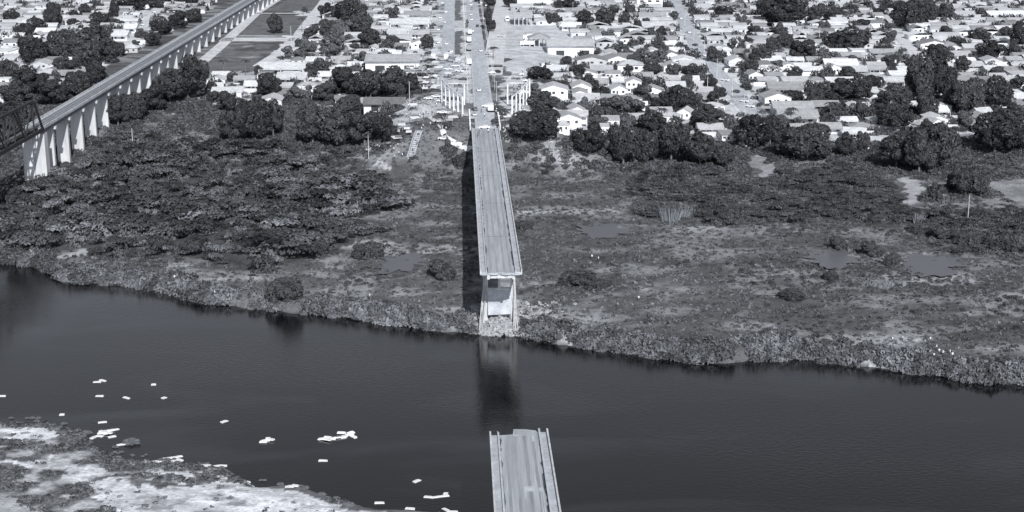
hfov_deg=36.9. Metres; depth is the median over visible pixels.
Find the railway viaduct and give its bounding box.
[23,0,276,180]
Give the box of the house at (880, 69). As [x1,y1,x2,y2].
[864,64,888,73]
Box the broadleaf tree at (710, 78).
[704,74,717,88]
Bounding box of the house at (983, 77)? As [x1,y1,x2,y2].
[977,76,999,80]
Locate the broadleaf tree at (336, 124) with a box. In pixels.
[313,102,358,144]
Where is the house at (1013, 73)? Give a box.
[1006,70,1023,76]
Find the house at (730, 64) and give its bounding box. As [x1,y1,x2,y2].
[728,62,740,67]
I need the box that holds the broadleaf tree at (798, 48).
[789,38,816,56]
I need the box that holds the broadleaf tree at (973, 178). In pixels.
[950,165,993,193]
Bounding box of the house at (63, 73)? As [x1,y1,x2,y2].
[58,70,85,78]
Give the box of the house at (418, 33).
[409,30,429,38]
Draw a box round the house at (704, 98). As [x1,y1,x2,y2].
[698,93,717,102]
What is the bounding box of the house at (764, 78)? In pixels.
[754,76,776,81]
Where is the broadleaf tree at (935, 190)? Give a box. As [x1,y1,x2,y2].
[927,182,945,197]
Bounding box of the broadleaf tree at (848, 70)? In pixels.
[838,66,855,76]
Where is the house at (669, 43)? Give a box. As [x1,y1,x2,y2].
[664,41,673,46]
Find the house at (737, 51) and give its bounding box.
[732,48,751,56]
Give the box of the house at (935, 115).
[920,111,947,121]
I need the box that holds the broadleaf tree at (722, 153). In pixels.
[710,140,734,164]
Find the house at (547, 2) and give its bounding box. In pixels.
[517,0,551,4]
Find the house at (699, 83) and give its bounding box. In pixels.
[693,81,716,86]
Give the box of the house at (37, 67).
[28,64,40,71]
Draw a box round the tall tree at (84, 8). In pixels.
[78,3,91,12]
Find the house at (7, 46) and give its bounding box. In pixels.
[0,45,14,47]
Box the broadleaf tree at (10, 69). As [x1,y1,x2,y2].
[0,59,19,76]
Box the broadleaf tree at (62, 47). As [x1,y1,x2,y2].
[42,28,78,56]
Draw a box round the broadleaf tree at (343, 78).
[332,66,360,94]
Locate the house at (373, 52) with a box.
[366,51,378,53]
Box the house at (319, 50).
[309,48,325,55]
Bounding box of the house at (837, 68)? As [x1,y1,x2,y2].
[819,62,841,73]
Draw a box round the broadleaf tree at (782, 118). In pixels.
[772,114,788,127]
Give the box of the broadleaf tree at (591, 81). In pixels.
[582,75,599,89]
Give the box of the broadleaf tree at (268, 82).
[257,72,282,93]
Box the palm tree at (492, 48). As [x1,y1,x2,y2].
[488,46,497,58]
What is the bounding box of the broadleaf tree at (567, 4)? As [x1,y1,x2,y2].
[552,0,579,7]
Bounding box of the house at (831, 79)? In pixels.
[823,76,855,83]
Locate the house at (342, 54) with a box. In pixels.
[341,52,359,59]
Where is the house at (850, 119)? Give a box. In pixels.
[833,116,858,122]
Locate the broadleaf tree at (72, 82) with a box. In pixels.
[60,70,93,93]
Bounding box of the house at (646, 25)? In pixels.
[641,21,675,30]
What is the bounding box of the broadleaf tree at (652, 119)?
[637,109,666,130]
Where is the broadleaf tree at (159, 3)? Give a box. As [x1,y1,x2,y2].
[142,0,171,6]
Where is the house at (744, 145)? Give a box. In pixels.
[739,137,756,147]
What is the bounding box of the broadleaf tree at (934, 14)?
[916,0,940,21]
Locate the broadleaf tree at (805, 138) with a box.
[784,121,831,157]
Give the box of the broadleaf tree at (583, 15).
[576,9,593,23]
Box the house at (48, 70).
[38,68,51,73]
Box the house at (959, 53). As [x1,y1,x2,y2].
[951,50,971,58]
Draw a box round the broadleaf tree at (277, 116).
[260,98,284,134]
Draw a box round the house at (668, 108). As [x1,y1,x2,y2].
[648,107,672,112]
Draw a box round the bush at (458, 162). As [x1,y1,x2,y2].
[452,154,467,168]
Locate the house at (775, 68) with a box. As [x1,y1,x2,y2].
[768,65,781,71]
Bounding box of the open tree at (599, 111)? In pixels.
[588,104,603,116]
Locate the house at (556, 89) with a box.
[538,81,568,98]
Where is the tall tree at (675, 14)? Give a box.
[668,11,678,18]
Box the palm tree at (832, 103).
[824,101,837,111]
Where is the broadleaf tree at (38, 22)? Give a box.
[26,17,47,30]
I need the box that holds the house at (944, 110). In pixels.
[937,105,950,115]
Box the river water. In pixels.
[0,264,1023,511]
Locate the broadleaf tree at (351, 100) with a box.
[337,94,362,111]
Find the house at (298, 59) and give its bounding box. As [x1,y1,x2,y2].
[291,56,304,61]
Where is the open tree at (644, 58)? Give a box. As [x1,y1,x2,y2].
[634,48,653,62]
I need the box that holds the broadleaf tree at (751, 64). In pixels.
[740,59,758,71]
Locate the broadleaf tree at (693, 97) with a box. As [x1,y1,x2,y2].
[684,91,702,104]
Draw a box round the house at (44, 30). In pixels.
[34,28,57,32]
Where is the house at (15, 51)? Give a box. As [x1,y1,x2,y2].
[8,47,24,53]
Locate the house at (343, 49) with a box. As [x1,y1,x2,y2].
[328,47,347,56]
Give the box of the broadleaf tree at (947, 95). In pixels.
[942,82,961,108]
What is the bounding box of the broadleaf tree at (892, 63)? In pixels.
[887,60,896,67]
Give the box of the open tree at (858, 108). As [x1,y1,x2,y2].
[849,99,866,114]
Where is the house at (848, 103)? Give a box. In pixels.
[845,101,855,108]
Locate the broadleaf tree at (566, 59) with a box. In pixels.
[560,55,571,64]
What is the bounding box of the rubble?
[465,300,600,339]
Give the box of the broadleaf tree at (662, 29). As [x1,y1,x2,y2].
[656,26,669,34]
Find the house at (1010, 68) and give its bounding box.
[1002,66,1023,72]
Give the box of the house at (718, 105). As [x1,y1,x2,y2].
[699,102,724,109]
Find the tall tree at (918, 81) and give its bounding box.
[904,55,935,96]
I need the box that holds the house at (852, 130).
[842,126,866,137]
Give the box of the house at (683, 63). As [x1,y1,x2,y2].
[677,60,705,67]
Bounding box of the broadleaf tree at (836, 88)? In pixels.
[817,77,855,99]
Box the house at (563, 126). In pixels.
[557,120,569,134]
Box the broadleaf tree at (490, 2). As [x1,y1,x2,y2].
[484,0,495,4]
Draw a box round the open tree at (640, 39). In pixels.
[637,36,644,44]
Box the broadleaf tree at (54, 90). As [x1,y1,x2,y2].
[35,79,70,103]
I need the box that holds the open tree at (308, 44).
[298,38,317,51]
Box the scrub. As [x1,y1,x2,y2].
[0,88,1023,367]
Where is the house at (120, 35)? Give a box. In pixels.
[105,30,130,40]
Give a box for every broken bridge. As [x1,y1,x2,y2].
[471,126,521,322]
[489,428,560,511]
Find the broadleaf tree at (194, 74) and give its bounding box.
[172,53,207,97]
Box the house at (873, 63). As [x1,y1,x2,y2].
[864,61,885,64]
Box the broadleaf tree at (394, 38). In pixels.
[391,35,399,42]
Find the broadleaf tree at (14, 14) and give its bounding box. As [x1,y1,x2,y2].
[2,8,19,18]
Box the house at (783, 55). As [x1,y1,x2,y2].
[772,53,786,59]
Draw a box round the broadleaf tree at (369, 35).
[357,27,380,44]
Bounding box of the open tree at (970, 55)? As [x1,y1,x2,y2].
[967,53,977,59]
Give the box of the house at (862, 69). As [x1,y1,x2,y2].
[843,66,868,74]
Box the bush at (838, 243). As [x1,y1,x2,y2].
[827,235,847,250]
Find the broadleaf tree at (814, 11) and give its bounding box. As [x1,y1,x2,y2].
[807,3,825,20]
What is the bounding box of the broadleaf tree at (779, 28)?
[774,22,788,34]
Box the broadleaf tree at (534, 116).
[517,106,560,137]
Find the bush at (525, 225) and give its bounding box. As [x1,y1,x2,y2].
[514,220,533,231]
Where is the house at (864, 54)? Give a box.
[861,52,872,58]
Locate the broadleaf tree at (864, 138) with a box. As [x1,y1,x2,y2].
[857,131,870,149]
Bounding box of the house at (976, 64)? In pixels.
[953,61,984,68]
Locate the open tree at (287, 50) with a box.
[280,45,294,59]
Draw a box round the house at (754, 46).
[752,44,768,49]
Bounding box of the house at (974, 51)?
[959,48,981,56]
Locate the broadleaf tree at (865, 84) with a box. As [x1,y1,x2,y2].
[845,74,873,98]
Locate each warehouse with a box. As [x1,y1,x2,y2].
[363,97,405,114]
[364,54,420,71]
[545,39,594,56]
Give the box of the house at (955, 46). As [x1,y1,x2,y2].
[943,42,962,50]
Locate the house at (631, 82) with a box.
[624,76,641,92]
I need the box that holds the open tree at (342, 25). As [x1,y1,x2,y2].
[332,19,352,34]
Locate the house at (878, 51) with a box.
[866,48,898,54]
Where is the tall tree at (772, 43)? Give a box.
[766,36,779,49]
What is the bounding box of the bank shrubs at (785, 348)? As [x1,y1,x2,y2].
[0,241,1023,385]
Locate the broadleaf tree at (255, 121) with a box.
[234,96,273,137]
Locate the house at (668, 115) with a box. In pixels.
[662,111,680,121]
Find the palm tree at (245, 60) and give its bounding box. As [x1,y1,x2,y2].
[240,59,249,74]
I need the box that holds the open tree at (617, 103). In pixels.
[598,95,626,111]
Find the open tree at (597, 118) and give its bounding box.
[589,114,608,124]
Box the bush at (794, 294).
[777,288,806,301]
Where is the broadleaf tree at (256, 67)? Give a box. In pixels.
[254,65,263,73]
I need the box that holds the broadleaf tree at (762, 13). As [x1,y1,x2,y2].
[756,0,773,16]
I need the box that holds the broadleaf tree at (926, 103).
[916,94,939,113]
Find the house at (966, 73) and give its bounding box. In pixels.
[958,72,978,75]
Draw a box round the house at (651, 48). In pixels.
[646,46,657,51]
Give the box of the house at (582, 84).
[569,79,591,92]
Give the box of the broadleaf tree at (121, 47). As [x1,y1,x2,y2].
[113,41,125,56]
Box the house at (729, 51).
[717,47,732,55]
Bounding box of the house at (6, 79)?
[0,76,11,81]
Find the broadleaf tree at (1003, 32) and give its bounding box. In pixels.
[999,26,1009,35]
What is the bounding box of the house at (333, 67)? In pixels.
[329,64,349,70]
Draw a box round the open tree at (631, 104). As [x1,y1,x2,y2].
[622,96,645,112]
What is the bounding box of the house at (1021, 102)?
[1010,100,1023,106]
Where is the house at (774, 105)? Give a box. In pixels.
[769,101,814,113]
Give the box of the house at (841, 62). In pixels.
[822,58,858,69]
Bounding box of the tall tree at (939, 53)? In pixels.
[918,43,954,72]
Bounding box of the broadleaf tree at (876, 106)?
[869,101,891,112]
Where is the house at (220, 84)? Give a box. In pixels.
[197,82,223,94]
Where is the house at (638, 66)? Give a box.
[616,59,643,71]
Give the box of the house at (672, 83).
[665,81,685,87]
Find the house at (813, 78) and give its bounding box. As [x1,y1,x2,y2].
[808,76,825,81]
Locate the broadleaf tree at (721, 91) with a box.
[716,87,726,96]
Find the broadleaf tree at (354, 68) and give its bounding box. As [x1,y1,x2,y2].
[349,65,358,71]
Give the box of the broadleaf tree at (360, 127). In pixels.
[347,110,378,144]
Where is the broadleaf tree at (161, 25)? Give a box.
[149,17,172,34]
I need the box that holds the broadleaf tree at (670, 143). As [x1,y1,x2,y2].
[657,115,690,158]
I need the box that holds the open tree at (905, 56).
[894,52,909,61]
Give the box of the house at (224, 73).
[211,71,236,75]
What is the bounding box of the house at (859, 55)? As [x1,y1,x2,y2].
[838,52,862,60]
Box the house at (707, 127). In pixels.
[695,123,723,131]
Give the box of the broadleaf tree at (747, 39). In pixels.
[745,37,753,42]
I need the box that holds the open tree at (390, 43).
[378,38,394,47]
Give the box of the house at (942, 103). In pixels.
[914,100,952,110]
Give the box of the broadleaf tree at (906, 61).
[904,57,910,65]
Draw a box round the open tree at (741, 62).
[736,60,745,67]
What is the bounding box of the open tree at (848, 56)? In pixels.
[834,54,856,57]
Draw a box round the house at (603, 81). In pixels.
[592,78,608,87]
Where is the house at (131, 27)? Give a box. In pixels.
[113,23,139,32]
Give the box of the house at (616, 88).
[607,82,627,94]
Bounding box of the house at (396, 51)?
[388,50,402,53]
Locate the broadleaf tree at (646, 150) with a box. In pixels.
[636,131,659,161]
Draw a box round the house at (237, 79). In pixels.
[233,75,256,83]
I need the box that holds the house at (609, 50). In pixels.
[603,48,617,53]
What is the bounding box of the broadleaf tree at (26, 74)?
[12,64,48,91]
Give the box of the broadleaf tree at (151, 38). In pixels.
[144,32,161,45]
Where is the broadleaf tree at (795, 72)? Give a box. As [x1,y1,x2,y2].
[786,66,802,75]
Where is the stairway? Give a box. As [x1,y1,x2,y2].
[407,130,422,158]
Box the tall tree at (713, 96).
[707,91,719,101]
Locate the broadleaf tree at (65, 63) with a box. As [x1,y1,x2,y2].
[52,56,81,69]
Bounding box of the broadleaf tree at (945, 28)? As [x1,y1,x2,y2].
[939,25,952,31]
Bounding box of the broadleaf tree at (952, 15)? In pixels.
[947,12,958,19]
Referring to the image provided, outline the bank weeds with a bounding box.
[0,420,360,511]
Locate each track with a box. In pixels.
[199,0,279,63]
[417,102,472,152]
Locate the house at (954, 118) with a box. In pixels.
[951,115,974,123]
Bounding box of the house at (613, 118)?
[601,115,619,124]
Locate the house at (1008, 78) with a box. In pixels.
[1004,75,1023,85]
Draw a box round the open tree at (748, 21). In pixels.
[739,19,751,24]
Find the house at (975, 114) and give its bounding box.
[970,110,990,121]
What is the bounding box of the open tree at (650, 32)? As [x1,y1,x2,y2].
[647,28,655,34]
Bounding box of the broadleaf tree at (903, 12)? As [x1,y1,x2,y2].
[888,0,931,24]
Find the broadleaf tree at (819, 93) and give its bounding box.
[806,86,824,100]
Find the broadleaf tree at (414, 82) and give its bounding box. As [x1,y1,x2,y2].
[401,72,419,90]
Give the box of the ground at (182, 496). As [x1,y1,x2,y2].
[0,0,1023,511]
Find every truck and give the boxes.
[488,103,493,111]
[520,40,533,45]
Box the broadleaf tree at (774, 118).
[759,114,783,143]
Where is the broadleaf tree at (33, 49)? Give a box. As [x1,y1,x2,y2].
[16,37,48,61]
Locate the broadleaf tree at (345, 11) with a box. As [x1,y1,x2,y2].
[334,0,371,20]
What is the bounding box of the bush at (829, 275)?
[822,270,839,280]
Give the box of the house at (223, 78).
[206,74,226,83]
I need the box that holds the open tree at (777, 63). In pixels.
[772,60,782,66]
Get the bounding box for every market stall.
[399,118,408,124]
[409,116,420,122]
[443,118,452,125]
[447,115,458,122]
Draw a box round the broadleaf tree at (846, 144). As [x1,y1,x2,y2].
[834,131,859,154]
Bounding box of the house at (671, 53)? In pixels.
[666,50,679,58]
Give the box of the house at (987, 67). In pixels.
[980,65,1000,72]
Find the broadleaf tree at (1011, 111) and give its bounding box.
[998,102,1023,121]
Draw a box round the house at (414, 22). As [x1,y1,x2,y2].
[389,18,430,28]
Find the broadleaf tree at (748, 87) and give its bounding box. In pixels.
[746,85,751,89]
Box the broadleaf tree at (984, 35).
[967,27,991,41]
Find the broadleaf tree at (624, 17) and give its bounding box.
[618,12,631,22]
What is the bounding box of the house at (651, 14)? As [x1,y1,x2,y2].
[638,12,666,16]
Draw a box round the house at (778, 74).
[763,71,783,76]
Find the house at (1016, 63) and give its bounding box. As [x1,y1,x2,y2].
[1009,61,1023,65]
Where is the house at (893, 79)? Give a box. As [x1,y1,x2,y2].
[881,76,904,85]
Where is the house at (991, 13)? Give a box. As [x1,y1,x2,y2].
[985,11,1023,15]
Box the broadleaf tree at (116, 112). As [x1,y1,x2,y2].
[106,94,129,124]
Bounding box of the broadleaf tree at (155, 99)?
[139,81,167,108]
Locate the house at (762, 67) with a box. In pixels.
[746,65,772,72]
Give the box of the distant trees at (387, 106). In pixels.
[0,0,1023,134]
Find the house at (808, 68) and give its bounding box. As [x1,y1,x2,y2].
[790,66,823,71]
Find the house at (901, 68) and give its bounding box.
[895,66,906,71]
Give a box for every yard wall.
[243,88,257,91]
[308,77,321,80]
[552,78,570,81]
[601,76,628,77]
[702,132,717,135]
[724,68,741,71]
[753,82,765,85]
[790,62,811,65]
[802,72,820,75]
[873,125,896,128]
[948,124,966,128]
[960,68,980,71]
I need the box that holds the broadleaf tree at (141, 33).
[134,28,148,38]
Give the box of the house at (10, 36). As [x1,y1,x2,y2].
[0,35,13,42]
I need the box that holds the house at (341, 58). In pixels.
[330,56,351,61]
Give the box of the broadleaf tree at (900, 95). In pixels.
[874,83,914,108]
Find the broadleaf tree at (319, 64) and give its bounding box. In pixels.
[304,57,329,71]
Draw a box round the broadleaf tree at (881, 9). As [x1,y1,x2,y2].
[873,5,886,14]
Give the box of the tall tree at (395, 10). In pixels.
[388,6,398,16]
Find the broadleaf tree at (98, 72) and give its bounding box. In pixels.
[85,59,108,82]
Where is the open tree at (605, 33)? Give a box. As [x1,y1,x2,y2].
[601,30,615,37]
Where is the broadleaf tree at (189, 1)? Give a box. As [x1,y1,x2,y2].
[173,0,197,2]
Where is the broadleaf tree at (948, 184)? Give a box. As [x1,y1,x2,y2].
[944,173,959,188]
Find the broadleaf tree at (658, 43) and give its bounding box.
[652,39,664,48]
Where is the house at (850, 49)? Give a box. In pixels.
[848,47,864,51]
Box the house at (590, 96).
[571,93,599,103]
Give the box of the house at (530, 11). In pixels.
[522,10,539,18]
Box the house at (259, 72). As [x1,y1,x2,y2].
[257,71,272,78]
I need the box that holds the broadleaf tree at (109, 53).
[96,39,118,63]
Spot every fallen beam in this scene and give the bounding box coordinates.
[482,286,486,330]
[512,297,518,328]
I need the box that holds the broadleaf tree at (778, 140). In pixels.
[772,129,799,157]
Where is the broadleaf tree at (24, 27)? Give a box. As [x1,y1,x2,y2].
[12,23,33,34]
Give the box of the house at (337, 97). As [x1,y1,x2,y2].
[334,94,355,101]
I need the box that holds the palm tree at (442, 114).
[434,113,448,124]
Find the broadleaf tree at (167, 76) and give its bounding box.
[150,68,184,102]
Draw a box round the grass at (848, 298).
[0,76,1023,373]
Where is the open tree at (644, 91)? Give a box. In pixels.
[636,85,651,99]
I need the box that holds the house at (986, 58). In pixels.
[978,55,1003,62]
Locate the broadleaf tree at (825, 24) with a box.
[818,21,830,27]
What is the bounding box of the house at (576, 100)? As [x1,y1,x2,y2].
[571,99,593,104]
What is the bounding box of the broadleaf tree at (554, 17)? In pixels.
[545,12,559,23]
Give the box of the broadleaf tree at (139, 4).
[114,0,146,8]
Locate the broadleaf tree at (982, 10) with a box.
[976,7,988,13]
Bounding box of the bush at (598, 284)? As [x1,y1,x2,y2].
[584,279,611,290]
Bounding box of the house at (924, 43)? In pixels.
[915,38,946,48]
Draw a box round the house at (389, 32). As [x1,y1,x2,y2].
[387,30,407,34]
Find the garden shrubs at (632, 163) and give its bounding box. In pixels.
[0,0,1023,202]
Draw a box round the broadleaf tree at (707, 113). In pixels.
[690,104,725,123]
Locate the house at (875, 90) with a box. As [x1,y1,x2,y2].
[850,87,878,96]
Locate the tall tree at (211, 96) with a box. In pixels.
[206,91,218,100]
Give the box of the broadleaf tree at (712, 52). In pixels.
[706,45,717,59]
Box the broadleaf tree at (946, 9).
[932,3,954,16]
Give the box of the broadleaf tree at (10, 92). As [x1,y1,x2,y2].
[0,80,31,100]
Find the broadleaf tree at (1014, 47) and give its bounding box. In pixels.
[1008,43,1021,52]
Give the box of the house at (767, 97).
[758,89,792,104]
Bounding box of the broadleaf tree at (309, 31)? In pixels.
[303,24,318,36]
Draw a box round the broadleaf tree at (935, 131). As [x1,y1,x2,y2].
[925,121,961,165]
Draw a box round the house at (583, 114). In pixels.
[557,110,587,123]
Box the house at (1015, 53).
[1009,52,1023,55]
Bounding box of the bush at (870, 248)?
[858,240,883,257]
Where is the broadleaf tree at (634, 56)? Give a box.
[626,53,640,60]
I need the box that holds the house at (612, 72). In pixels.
[604,70,621,75]
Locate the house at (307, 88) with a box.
[298,86,320,93]
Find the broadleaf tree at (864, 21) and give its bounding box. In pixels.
[856,19,870,24]
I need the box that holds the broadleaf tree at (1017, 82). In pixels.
[1009,76,1023,87]
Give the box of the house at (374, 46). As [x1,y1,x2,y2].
[369,44,378,50]
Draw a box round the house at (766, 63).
[757,60,772,66]
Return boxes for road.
[438,0,454,97]
[466,0,495,128]
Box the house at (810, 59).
[804,56,829,64]
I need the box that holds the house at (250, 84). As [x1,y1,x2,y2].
[243,80,257,87]
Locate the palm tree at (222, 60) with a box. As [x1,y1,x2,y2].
[219,59,228,70]
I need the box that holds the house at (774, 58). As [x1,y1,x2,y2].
[760,55,782,61]
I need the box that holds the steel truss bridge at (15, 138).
[0,100,43,155]
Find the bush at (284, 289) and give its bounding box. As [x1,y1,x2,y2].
[264,276,303,304]
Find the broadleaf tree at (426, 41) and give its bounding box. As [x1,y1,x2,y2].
[420,34,433,47]
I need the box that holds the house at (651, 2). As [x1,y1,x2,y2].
[636,0,662,4]
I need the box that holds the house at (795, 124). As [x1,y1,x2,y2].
[788,123,810,127]
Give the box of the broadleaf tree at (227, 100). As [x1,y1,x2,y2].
[217,90,236,109]
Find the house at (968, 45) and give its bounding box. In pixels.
[960,43,987,47]
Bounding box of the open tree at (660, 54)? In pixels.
[650,48,667,62]
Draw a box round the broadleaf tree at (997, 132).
[972,111,1023,153]
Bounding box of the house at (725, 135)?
[717,130,735,140]
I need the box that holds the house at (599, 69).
[589,65,612,74]
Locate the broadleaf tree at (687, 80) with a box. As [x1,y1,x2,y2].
[681,74,692,86]
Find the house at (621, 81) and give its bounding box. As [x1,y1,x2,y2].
[611,78,625,84]
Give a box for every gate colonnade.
[441,79,468,115]
[506,78,529,115]
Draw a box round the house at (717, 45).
[706,43,728,50]
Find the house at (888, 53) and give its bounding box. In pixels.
[882,52,902,55]
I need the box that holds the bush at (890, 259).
[883,253,900,266]
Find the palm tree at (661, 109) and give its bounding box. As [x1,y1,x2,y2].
[655,107,667,116]
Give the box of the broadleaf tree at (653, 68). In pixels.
[642,64,661,73]
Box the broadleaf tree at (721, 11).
[714,5,733,14]
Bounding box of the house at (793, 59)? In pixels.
[785,56,803,61]
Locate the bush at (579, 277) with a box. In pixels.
[557,270,596,286]
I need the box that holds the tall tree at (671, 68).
[665,63,680,74]
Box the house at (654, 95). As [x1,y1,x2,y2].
[650,94,658,101]
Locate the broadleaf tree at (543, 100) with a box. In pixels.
[526,90,559,109]
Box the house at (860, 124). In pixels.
[846,122,873,129]
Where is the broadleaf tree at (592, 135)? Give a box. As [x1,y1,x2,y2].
[571,123,608,154]
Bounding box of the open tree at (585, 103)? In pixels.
[577,96,596,111]
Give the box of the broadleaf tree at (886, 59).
[881,54,895,64]
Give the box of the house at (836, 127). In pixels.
[817,122,842,133]
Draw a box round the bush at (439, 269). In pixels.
[425,259,456,280]
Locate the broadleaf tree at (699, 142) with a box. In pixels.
[680,131,714,164]
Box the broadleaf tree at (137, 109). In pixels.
[118,91,148,118]
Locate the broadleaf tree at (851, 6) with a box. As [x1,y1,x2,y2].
[842,4,858,11]
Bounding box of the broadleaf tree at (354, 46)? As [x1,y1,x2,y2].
[349,42,359,51]
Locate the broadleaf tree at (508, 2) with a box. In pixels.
[502,0,515,6]
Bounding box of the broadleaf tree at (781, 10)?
[758,0,808,22]
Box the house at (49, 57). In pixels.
[35,56,62,60]
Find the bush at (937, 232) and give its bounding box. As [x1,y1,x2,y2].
[929,226,950,239]
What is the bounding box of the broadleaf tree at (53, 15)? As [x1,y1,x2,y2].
[43,2,62,23]
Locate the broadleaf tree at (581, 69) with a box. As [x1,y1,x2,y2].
[569,64,585,74]
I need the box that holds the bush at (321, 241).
[311,238,332,254]
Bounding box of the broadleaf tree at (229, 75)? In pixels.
[226,70,237,79]
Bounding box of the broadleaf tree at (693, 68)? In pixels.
[681,63,702,74]
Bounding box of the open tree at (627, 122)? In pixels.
[620,117,635,126]
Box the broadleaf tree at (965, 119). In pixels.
[955,110,973,126]
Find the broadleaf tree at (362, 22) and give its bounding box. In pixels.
[350,8,372,32]
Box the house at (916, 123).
[911,120,922,128]
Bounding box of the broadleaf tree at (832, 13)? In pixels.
[823,7,846,18]
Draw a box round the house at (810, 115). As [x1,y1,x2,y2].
[774,109,819,122]
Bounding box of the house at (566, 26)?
[561,22,581,30]
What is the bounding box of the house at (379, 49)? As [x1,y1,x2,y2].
[374,48,392,52]
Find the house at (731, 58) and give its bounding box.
[723,54,743,65]
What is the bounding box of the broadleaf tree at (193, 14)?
[185,8,201,21]
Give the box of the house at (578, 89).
[571,86,587,92]
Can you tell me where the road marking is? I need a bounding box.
[471,54,493,126]
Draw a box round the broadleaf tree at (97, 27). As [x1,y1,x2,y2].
[81,22,112,36]
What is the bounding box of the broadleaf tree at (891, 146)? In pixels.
[878,126,916,165]
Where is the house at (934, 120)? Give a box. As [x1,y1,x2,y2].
[919,116,944,123]
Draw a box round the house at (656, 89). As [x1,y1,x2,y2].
[648,83,664,93]
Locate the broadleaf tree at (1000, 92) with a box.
[973,74,1014,107]
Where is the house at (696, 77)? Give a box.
[680,75,699,80]
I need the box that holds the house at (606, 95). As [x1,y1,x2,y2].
[600,94,618,100]
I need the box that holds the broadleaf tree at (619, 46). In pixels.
[611,41,627,51]
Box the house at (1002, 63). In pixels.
[984,62,1008,65]
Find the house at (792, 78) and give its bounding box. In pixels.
[777,76,809,82]
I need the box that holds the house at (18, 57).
[4,54,20,60]
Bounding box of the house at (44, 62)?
[31,58,52,68]
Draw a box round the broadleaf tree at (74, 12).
[68,9,82,15]
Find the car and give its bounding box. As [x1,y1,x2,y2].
[479,125,489,128]
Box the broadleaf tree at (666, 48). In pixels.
[659,44,668,50]
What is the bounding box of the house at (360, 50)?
[355,49,369,51]
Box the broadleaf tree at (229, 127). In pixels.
[218,106,247,138]
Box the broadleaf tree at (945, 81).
[931,64,957,97]
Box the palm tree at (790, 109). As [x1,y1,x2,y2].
[785,107,798,115]
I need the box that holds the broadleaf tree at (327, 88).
[312,80,336,99]
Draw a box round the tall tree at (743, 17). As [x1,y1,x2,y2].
[735,15,746,21]
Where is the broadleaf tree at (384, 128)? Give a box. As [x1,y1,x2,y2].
[372,113,397,142]
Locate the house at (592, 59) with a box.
[576,54,607,64]
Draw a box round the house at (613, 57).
[603,52,626,63]
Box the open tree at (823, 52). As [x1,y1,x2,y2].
[811,48,840,57]
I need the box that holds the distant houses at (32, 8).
[0,0,1023,102]
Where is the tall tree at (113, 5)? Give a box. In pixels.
[108,0,119,16]
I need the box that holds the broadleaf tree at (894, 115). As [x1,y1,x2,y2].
[876,103,913,130]
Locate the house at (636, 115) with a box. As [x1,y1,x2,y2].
[628,113,643,121]
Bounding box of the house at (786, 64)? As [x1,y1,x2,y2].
[780,61,793,66]
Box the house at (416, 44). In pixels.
[411,37,434,48]
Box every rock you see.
[82,430,92,434]
[122,437,140,444]
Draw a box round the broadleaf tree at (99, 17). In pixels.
[88,12,109,23]
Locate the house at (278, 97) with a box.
[261,92,284,105]
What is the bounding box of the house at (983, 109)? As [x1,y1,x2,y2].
[971,107,992,112]
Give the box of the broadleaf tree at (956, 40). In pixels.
[950,36,966,44]
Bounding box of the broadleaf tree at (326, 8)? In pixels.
[317,2,333,14]
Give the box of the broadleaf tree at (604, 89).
[594,86,609,93]
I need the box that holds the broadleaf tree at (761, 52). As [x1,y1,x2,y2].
[748,47,771,59]
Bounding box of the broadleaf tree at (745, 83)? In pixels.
[742,81,750,88]
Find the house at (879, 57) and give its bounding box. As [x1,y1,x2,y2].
[873,54,895,61]
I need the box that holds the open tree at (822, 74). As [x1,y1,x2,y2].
[820,71,829,77]
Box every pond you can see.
[375,252,430,273]
[576,222,638,238]
[803,250,863,268]
[876,253,967,276]
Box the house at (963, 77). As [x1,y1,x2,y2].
[957,75,976,80]
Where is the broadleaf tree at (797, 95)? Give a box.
[782,90,803,100]
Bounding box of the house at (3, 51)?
[0,48,16,55]
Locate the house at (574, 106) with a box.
[567,102,585,109]
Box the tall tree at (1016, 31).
[1007,20,1023,44]
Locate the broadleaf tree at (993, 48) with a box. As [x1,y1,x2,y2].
[974,40,1006,57]
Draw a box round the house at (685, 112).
[677,106,693,118]
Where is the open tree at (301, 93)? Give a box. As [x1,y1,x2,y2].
[290,84,311,98]
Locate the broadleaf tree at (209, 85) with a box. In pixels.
[205,81,216,92]
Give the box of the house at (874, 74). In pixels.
[860,72,884,76]
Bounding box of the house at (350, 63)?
[347,61,364,66]
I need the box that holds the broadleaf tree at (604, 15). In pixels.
[594,7,615,23]
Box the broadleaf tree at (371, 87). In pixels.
[352,68,387,96]
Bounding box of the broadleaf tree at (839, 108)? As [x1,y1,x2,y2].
[827,102,846,112]
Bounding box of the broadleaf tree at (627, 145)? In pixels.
[607,125,638,164]
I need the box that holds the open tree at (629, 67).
[624,64,633,70]
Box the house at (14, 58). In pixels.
[0,56,17,61]
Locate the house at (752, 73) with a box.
[743,69,762,79]
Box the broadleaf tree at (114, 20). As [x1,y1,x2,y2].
[110,18,119,21]
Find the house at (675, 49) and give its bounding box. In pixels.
[669,47,684,52]
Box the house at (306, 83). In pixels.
[296,81,319,85]
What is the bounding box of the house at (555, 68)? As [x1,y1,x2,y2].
[546,65,566,72]
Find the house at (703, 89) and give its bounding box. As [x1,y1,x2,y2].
[692,86,713,92]
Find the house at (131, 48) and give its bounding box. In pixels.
[125,44,140,52]
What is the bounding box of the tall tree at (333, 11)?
[330,8,339,18]
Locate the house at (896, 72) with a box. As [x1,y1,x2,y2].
[886,70,906,76]
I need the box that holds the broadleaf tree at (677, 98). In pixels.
[662,84,691,109]
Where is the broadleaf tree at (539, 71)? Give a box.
[526,66,553,78]
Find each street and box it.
[124,6,163,45]
[219,38,293,40]
[253,0,329,65]
[255,13,308,13]
[485,0,509,74]
[669,0,761,124]
[722,95,877,101]
[869,0,925,61]
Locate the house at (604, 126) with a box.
[599,123,609,132]

